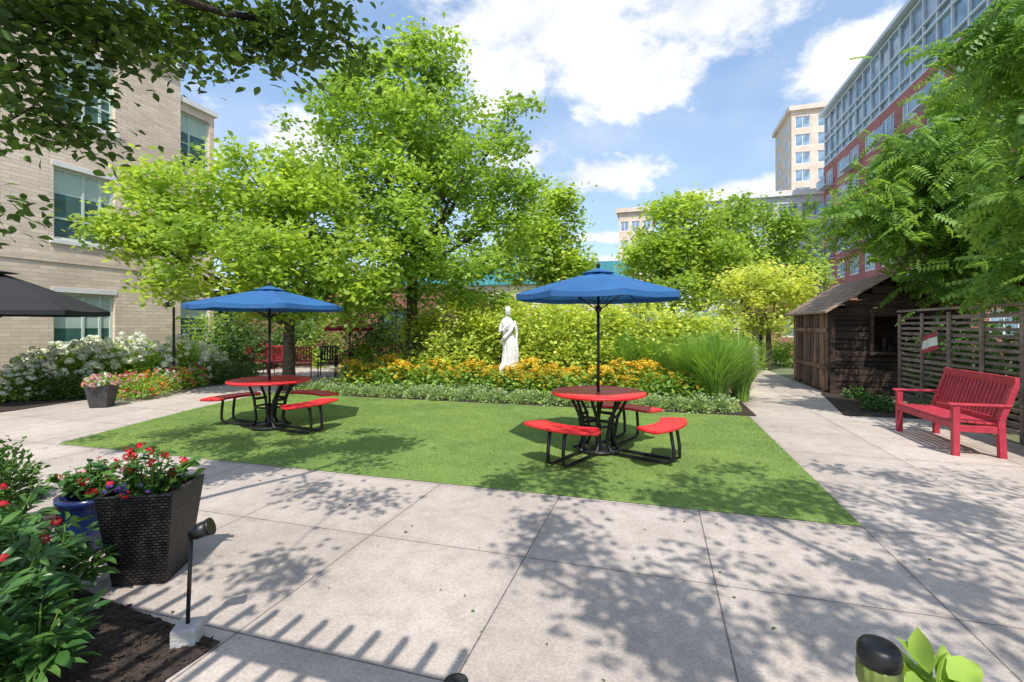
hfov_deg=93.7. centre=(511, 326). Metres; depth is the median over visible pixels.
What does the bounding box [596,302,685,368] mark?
shrub
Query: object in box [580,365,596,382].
coneflower clump
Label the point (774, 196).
office block
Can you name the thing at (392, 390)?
border plant
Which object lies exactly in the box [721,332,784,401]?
ornamental grass
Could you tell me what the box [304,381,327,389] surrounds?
border plant
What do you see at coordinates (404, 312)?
window
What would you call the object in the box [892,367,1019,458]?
garden bench
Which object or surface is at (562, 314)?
shrub
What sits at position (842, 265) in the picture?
window
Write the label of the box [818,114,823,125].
window
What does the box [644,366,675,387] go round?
coneflower clump
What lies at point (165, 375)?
bedding flowers
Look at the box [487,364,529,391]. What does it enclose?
coneflower clump
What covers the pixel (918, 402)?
ground plant
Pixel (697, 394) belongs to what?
border plant
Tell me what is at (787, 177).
window
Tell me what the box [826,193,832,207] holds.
window
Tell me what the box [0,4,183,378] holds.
brick building
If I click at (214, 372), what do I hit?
boxwood shrub
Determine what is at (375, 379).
coneflower clump
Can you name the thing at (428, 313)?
shrub
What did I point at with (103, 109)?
window
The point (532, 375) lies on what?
coneflower clump
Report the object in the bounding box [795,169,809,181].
window
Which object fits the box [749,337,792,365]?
shrub
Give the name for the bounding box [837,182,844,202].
window
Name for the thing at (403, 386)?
border plant
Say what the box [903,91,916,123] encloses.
window
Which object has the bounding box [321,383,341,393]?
border plant
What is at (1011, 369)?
shrub
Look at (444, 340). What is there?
shrub
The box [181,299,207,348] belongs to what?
window
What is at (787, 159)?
window
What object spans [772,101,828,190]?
tower block
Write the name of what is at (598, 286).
patio umbrella
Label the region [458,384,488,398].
border plant
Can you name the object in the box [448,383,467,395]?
border plant
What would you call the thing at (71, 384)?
boxwood shrub
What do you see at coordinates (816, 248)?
window
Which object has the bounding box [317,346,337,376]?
patio chair
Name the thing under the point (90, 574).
peony plant
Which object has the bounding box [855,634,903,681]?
path light
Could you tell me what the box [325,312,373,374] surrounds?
patio umbrella
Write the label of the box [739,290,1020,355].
brick house
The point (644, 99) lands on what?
sky
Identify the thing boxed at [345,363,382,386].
coneflower clump
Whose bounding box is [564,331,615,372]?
shrub
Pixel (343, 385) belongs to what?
border plant
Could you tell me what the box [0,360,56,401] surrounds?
hydrangea bush
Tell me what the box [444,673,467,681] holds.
path light
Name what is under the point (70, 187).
window
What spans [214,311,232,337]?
window
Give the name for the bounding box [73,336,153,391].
hydrangea bush
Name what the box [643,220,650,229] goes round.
window
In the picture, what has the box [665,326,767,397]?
ornamental grass
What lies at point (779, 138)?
window
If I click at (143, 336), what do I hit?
hydrangea bush
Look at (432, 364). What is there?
coneflower clump
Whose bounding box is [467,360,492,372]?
coneflower clump
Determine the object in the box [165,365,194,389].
bedding flowers
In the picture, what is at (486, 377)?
coneflower clump
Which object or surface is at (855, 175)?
window
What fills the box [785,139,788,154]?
window
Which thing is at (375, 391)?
border plant
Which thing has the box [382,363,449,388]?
coneflower clump
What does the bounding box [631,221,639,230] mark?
window
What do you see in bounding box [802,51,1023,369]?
tree
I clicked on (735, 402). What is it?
border plant
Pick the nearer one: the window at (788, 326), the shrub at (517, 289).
the shrub at (517, 289)
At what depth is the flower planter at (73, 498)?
3.40 m
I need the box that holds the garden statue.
[499,306,518,379]
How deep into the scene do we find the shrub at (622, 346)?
11.34 m
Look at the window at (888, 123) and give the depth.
46.89 m
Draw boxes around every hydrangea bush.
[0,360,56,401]
[7,346,79,399]
[11,341,69,372]
[36,341,114,396]
[60,335,119,362]
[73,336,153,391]
[102,331,155,367]
[110,340,184,389]
[148,333,219,388]
[186,344,235,382]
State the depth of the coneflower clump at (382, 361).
12.12 m
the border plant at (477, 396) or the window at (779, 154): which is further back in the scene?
the window at (779, 154)
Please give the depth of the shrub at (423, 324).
13.42 m
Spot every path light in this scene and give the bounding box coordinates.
[170,517,215,648]
[444,673,467,681]
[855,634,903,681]
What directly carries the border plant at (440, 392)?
on the planting bed at (746, 410)
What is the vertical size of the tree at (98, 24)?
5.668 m
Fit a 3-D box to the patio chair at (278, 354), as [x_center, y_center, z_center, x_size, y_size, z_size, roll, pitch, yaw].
[-7.840,1.119,16.103,0.560,0.956,0.607,0,0,-3]
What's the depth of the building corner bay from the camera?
18.11 m
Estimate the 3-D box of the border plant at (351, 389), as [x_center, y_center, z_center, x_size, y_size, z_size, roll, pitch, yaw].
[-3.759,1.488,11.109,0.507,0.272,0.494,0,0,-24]
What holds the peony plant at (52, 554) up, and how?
on the planting bed at (116, 643)
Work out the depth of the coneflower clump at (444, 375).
11.14 m
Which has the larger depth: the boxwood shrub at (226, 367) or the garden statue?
the boxwood shrub at (226, 367)
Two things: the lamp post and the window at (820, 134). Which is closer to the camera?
the lamp post
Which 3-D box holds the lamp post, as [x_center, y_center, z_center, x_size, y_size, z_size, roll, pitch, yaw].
[-8.712,0.473,12.234,0.415,2.253,0.250,0,0,17]
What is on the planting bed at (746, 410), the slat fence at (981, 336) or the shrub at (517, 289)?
the shrub at (517, 289)
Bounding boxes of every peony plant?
[0,483,60,550]
[0,485,60,554]
[0,511,120,604]
[0,516,91,609]
[0,533,80,617]
[0,566,95,681]
[0,575,113,681]
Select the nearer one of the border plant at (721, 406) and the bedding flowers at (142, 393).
the border plant at (721, 406)
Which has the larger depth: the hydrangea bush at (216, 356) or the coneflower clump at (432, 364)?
the hydrangea bush at (216, 356)
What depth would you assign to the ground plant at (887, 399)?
9.66 m
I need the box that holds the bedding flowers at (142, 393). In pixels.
[116,371,156,400]
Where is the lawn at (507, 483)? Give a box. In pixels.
[59,393,861,525]
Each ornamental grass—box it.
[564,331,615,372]
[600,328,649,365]
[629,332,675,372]
[656,327,710,387]
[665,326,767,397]
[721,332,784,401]
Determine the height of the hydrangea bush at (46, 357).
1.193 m
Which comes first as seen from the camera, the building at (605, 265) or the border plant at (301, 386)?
the border plant at (301, 386)
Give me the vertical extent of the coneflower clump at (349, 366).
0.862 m
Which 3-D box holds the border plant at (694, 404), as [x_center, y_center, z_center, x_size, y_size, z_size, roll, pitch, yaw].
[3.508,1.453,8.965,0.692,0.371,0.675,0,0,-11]
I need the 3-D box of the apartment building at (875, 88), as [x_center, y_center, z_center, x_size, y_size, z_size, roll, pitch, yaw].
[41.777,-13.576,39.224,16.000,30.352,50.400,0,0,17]
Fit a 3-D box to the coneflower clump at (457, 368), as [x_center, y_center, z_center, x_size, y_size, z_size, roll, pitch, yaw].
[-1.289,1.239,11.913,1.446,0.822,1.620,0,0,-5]
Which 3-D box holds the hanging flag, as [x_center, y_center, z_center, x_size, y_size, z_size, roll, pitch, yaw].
[7.452,0.276,8.557,0.030,0.460,0.605,0,0,17]
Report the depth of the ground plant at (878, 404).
8.99 m
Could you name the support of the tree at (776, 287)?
on the pavement
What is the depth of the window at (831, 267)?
62.43 m
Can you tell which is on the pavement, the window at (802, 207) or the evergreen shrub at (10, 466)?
the evergreen shrub at (10, 466)
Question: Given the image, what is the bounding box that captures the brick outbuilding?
[214,284,489,363]
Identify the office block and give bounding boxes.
[616,207,654,321]
[684,188,823,333]
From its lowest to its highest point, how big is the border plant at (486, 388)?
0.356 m
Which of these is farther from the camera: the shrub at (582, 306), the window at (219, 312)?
the window at (219, 312)
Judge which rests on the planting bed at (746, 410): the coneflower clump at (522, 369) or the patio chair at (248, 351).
the coneflower clump at (522, 369)
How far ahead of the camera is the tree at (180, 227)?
10.87 m
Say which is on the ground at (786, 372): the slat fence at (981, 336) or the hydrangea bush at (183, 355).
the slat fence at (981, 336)
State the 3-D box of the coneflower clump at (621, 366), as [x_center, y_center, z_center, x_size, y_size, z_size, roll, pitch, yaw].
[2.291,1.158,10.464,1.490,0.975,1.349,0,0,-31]
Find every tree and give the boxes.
[0,0,413,248]
[48,130,423,390]
[266,11,565,363]
[483,173,600,305]
[607,183,769,316]
[684,188,844,337]
[700,254,834,369]
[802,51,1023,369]
[849,0,1023,320]
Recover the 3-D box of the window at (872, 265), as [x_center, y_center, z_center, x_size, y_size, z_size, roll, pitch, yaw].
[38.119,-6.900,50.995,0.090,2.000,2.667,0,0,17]
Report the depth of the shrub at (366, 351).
15.23 m
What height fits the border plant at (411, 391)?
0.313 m
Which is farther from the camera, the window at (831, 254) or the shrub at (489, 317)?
the window at (831, 254)
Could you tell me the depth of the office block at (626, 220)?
89.43 m
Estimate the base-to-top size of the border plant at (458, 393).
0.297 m
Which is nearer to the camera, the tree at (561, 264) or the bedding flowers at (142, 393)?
the bedding flowers at (142, 393)
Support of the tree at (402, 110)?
on the planting bed at (746, 410)
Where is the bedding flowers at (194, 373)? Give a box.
[178,364,209,386]
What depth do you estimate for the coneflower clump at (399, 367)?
11.45 m
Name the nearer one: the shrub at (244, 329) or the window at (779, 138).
the shrub at (244, 329)
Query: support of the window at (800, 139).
in the tower block at (798, 134)
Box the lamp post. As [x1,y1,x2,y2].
[163,302,177,388]
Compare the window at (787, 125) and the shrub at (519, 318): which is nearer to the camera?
the shrub at (519, 318)
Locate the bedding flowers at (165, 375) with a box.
[148,368,182,394]
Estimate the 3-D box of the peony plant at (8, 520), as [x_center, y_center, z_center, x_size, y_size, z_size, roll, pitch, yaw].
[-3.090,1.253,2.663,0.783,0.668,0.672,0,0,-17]
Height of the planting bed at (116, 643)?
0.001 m
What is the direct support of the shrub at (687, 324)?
on the planting bed at (746, 410)
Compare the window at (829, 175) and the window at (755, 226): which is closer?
the window at (829, 175)
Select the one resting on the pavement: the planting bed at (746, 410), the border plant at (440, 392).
the planting bed at (746, 410)
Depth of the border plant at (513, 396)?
9.88 m
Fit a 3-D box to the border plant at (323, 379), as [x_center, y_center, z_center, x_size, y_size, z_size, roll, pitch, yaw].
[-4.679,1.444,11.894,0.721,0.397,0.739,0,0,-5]
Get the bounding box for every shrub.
[0,435,51,506]
[6,371,63,401]
[26,371,83,400]
[55,374,94,399]
[176,311,251,361]
[191,321,280,374]
[194,359,233,385]
[207,357,250,384]
[208,312,278,369]
[226,358,261,380]
[243,317,304,365]
[264,318,328,366]
[281,313,354,368]
[324,312,401,369]
[335,320,404,374]
[344,298,428,356]
[382,304,470,368]
[387,291,461,353]
[402,289,500,370]
[441,285,529,362]
[453,287,560,368]
[482,283,568,365]
[489,287,607,370]
[543,279,613,366]
[547,303,649,375]
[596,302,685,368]
[636,299,751,374]
[687,309,758,347]
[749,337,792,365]
[772,335,793,366]
[903,310,1019,397]
[915,324,1019,422]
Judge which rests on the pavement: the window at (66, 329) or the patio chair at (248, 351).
the patio chair at (248, 351)
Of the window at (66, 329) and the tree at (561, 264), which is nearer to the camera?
the window at (66, 329)
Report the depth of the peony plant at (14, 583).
2.11 m
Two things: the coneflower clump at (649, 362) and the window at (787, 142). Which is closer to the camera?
the coneflower clump at (649, 362)
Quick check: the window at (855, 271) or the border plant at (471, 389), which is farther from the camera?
the window at (855, 271)
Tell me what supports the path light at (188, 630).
on the planting bed at (116, 643)
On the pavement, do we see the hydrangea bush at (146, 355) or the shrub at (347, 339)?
the shrub at (347, 339)
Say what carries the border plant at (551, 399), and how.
on the planting bed at (746, 410)
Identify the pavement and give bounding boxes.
[0,364,1023,681]
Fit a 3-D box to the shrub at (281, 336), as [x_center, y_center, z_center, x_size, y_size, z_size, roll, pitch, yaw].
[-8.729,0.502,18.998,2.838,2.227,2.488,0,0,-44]
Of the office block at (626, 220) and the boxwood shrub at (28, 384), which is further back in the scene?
the office block at (626, 220)
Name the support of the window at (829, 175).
in the apartment building at (875, 88)
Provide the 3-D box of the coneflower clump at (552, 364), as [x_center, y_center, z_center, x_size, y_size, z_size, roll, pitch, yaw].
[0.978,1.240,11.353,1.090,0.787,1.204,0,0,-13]
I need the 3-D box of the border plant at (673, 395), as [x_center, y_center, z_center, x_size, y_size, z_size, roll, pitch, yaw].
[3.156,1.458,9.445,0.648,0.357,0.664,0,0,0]
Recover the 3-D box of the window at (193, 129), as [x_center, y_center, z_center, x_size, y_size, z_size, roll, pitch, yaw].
[-12.006,-6.850,18.038,0.090,2.000,1.180,0,0,17]
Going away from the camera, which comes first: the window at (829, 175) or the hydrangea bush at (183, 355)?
the hydrangea bush at (183, 355)
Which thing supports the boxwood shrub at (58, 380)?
on the planting bed at (15, 405)
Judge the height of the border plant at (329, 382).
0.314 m
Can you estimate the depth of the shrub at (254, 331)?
19.00 m
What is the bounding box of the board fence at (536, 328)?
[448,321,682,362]
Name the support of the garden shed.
on the ground at (786, 372)
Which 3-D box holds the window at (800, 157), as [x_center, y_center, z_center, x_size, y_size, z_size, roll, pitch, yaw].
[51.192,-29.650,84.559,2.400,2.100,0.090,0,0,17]
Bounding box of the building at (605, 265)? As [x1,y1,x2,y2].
[388,260,634,319]
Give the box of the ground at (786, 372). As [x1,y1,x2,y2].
[3,337,1023,445]
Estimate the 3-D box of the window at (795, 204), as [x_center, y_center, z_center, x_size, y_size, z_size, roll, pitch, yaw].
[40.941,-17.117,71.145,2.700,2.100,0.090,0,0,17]
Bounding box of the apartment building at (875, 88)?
[816,0,1023,289]
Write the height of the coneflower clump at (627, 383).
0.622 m
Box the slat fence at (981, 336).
[897,302,1023,444]
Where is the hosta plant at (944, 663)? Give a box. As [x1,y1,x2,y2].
[896,627,983,681]
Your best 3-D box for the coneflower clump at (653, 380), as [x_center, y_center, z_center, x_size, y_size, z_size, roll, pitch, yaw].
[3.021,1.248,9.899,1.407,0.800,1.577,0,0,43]
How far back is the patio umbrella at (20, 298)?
9.64 m
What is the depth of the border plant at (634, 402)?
9.24 m
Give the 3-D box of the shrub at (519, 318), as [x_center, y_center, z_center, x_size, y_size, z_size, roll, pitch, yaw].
[-0.071,0.261,12.860,3.166,2.682,3.374,0,0,17]
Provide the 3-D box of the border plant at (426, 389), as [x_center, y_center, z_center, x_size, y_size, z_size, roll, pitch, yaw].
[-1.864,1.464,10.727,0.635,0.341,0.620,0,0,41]
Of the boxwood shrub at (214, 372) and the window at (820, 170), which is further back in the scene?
the window at (820, 170)
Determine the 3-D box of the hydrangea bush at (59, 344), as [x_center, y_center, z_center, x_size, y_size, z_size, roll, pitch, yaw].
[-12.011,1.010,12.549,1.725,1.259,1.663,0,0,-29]
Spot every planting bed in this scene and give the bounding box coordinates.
[0,370,243,411]
[17,508,220,681]
[281,382,756,415]
[821,392,919,417]
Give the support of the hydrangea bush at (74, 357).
on the planting bed at (15, 405)
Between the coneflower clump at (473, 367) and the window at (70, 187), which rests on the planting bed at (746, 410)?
the coneflower clump at (473, 367)
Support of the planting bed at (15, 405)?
on the ground at (786, 372)
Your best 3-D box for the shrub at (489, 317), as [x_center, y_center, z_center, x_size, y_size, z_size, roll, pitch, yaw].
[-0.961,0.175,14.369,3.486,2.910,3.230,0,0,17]
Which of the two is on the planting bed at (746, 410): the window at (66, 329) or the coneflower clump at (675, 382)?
the coneflower clump at (675, 382)
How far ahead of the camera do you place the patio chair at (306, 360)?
14.74 m
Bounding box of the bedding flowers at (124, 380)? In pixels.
[109,370,138,399]
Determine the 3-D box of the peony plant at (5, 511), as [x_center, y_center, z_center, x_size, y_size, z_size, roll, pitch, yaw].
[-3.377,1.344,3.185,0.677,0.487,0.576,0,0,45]
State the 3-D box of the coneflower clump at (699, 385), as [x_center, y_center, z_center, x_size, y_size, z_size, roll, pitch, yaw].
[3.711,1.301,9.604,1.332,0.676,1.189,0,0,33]
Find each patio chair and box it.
[245,346,267,372]
[258,343,281,368]
[266,346,282,373]
[295,347,311,377]
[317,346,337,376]
[336,345,359,375]
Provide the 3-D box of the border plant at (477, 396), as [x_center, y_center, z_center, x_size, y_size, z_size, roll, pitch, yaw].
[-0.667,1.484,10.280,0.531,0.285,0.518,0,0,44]
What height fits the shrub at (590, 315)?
2.418 m
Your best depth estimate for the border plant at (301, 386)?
11.42 m
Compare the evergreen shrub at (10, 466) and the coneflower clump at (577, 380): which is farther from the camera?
the coneflower clump at (577, 380)
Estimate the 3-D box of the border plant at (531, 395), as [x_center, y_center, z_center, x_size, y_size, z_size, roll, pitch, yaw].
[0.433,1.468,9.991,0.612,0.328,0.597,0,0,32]
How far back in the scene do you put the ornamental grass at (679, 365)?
10.11 m
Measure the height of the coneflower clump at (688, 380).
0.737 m
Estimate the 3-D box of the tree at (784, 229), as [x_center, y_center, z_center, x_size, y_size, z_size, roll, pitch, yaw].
[13.584,-2.998,26.983,9.250,9.342,6.574,0,0,17]
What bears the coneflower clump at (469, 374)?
on the planting bed at (746, 410)
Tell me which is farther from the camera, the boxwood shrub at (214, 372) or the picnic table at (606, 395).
the boxwood shrub at (214, 372)
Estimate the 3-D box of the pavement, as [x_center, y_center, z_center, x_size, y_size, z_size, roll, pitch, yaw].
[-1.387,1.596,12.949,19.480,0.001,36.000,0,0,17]
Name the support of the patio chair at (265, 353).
on the pavement
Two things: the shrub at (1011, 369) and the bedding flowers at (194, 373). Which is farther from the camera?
the bedding flowers at (194, 373)
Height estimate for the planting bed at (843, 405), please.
0.001 m
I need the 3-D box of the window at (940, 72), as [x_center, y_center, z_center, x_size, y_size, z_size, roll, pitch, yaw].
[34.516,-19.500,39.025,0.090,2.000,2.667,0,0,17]
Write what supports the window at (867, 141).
in the apartment building at (875, 88)
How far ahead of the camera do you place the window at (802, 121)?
84.52 m
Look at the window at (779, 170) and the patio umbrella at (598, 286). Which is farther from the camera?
the window at (779, 170)
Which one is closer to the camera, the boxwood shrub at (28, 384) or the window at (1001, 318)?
the boxwood shrub at (28, 384)
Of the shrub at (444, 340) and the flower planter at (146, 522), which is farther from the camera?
the shrub at (444, 340)
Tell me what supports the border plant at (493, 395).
on the planting bed at (746, 410)
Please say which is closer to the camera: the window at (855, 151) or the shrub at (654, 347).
the shrub at (654, 347)
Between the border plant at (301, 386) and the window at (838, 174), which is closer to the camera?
the border plant at (301, 386)
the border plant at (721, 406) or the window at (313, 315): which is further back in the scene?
the window at (313, 315)
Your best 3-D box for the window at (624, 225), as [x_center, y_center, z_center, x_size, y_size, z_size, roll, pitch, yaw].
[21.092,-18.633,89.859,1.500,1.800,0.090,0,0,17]
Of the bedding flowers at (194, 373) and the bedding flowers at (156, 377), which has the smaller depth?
the bedding flowers at (156, 377)
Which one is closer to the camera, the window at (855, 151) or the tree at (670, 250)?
the tree at (670, 250)
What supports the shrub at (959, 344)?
on the ground at (786, 372)
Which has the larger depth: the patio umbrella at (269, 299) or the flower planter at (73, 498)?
the patio umbrella at (269, 299)
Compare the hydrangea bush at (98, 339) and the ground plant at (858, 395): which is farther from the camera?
the hydrangea bush at (98, 339)
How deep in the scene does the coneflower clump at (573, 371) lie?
10.77 m
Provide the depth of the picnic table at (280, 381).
7.47 m
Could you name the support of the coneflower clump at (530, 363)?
on the planting bed at (746, 410)
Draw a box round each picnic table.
[200,375,337,433]
[523,385,686,467]
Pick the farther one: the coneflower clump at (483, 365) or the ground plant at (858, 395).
the coneflower clump at (483, 365)
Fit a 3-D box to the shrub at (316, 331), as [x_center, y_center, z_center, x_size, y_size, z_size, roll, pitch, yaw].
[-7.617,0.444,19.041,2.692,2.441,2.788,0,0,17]
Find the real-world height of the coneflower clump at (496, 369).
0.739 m
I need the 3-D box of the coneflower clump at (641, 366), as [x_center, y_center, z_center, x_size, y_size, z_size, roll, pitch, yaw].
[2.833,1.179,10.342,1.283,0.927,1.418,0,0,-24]
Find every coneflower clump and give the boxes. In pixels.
[319,358,367,389]
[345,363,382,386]
[350,362,380,383]
[355,363,414,388]
[370,359,416,387]
[371,352,401,381]
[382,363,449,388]
[417,357,453,385]
[426,370,464,385]
[435,366,463,386]
[445,358,492,388]
[449,363,463,380]
[450,369,483,383]
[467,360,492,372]
[467,368,509,391]
[479,365,499,386]
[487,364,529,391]
[506,362,526,388]
[516,355,545,388]
[517,365,551,393]
[529,367,562,390]
[531,365,583,403]
[542,362,563,390]
[556,375,596,386]
[562,364,584,383]
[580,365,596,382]
[584,363,620,385]
[602,357,649,388]
[614,375,644,390]
[615,367,683,402]
[622,359,663,393]
[628,358,666,376]
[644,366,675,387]
[644,371,727,399]
[678,373,702,397]
[682,378,733,400]
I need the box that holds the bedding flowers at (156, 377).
[130,368,168,397]
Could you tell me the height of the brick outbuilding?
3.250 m
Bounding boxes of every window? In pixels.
[49,159,119,251]
[51,32,119,137]
[51,287,116,347]
[181,112,207,170]
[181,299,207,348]
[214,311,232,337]
[295,315,314,341]
[382,309,406,342]
[621,221,628,230]
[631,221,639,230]
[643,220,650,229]
[755,226,772,239]
[777,134,780,148]
[777,150,780,164]
[777,167,780,180]
[778,203,798,217]
[782,317,793,336]
[785,121,788,137]
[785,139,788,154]
[785,156,788,171]
[785,173,788,188]
[795,115,809,128]
[795,133,809,145]
[795,151,809,163]
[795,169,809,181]
[801,201,821,216]
[801,244,821,257]
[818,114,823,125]
[818,132,823,143]
[818,150,823,161]
[818,168,823,179]
[826,167,832,183]
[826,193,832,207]
[826,243,832,256]
[827,266,832,279]
[837,156,844,177]
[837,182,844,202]
[837,261,844,278]
[850,144,858,162]
[850,172,858,189]
[850,256,858,275]
[865,129,874,154]
[865,253,874,271]
[882,112,893,133]
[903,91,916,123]
[928,68,943,92]
[990,310,1019,334]
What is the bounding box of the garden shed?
[785,272,975,395]
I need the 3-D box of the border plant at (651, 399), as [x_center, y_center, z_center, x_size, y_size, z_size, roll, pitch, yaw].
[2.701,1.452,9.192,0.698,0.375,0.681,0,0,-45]
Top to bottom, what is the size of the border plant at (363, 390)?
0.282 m
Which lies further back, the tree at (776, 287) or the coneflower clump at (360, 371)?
the tree at (776, 287)
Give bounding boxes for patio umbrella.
[0,270,109,403]
[181,280,342,430]
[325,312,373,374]
[516,261,679,455]
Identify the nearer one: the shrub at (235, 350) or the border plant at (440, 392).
the border plant at (440, 392)
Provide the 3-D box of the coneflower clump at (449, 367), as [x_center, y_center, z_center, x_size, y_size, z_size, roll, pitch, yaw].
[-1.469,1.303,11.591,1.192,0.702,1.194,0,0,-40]
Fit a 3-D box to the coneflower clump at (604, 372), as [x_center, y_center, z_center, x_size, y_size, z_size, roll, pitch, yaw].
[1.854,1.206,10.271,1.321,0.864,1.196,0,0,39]
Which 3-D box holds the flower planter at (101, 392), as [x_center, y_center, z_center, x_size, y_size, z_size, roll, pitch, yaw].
[-8.099,1.238,9.479,0.680,0.717,0.631,0,0,31]
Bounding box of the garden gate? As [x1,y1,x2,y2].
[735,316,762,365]
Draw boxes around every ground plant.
[840,385,869,398]
[856,394,894,411]
[862,389,894,405]
[903,397,929,416]
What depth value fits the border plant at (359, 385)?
11.46 m
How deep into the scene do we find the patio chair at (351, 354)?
15.73 m
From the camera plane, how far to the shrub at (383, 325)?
16.16 m
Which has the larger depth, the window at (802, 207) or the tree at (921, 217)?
the window at (802, 207)
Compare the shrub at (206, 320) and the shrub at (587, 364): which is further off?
the shrub at (206, 320)
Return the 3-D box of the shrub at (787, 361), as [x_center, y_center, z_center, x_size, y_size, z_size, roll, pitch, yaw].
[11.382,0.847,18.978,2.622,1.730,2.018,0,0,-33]
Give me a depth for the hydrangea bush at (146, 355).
12.11 m
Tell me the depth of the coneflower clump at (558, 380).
10.22 m
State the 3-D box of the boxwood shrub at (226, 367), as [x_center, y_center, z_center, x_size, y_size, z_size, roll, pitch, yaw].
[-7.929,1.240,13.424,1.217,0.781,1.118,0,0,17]
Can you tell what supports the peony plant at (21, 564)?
on the planting bed at (116, 643)
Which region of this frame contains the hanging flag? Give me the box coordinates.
[921,329,939,353]
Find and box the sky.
[92,0,906,321]
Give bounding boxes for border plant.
[290,380,313,391]
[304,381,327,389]
[312,376,339,385]
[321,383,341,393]
[324,380,337,386]
[338,385,357,395]
[339,383,351,389]
[354,381,371,389]
[358,384,373,395]
[366,386,386,396]
[382,384,406,397]
[394,380,417,394]
[402,386,422,398]
[415,384,434,398]
[426,383,455,400]
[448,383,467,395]
[450,388,471,400]
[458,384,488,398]
[468,388,491,401]
[473,384,495,398]
[483,387,510,402]
[504,390,530,403]
[522,389,544,403]
[542,391,571,406]
[580,401,596,406]
[622,399,643,405]
[638,392,670,410]
[659,391,683,406]
[665,396,691,410]
[682,392,716,409]
[682,395,717,413]
[704,397,739,412]
[710,394,742,411]
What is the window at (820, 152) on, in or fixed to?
in the tower block at (798, 134)
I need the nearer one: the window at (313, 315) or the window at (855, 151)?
the window at (313, 315)
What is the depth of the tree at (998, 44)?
6.65 m
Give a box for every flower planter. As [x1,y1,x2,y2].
[43,456,121,550]
[81,371,123,407]
[93,442,205,586]
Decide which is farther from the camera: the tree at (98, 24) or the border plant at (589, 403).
the border plant at (589, 403)
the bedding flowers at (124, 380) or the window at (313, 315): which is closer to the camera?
the bedding flowers at (124, 380)
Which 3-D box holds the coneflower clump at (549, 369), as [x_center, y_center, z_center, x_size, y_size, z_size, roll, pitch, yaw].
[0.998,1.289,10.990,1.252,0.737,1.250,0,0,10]
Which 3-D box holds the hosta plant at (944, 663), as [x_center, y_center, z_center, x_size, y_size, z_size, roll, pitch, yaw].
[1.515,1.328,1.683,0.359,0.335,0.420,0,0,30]
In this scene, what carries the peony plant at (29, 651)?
on the planting bed at (116, 643)
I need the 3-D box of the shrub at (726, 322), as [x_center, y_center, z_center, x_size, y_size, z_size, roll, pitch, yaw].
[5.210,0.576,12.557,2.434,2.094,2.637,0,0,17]
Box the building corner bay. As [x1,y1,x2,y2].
[181,95,217,361]
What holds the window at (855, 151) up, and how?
in the apartment building at (875, 88)

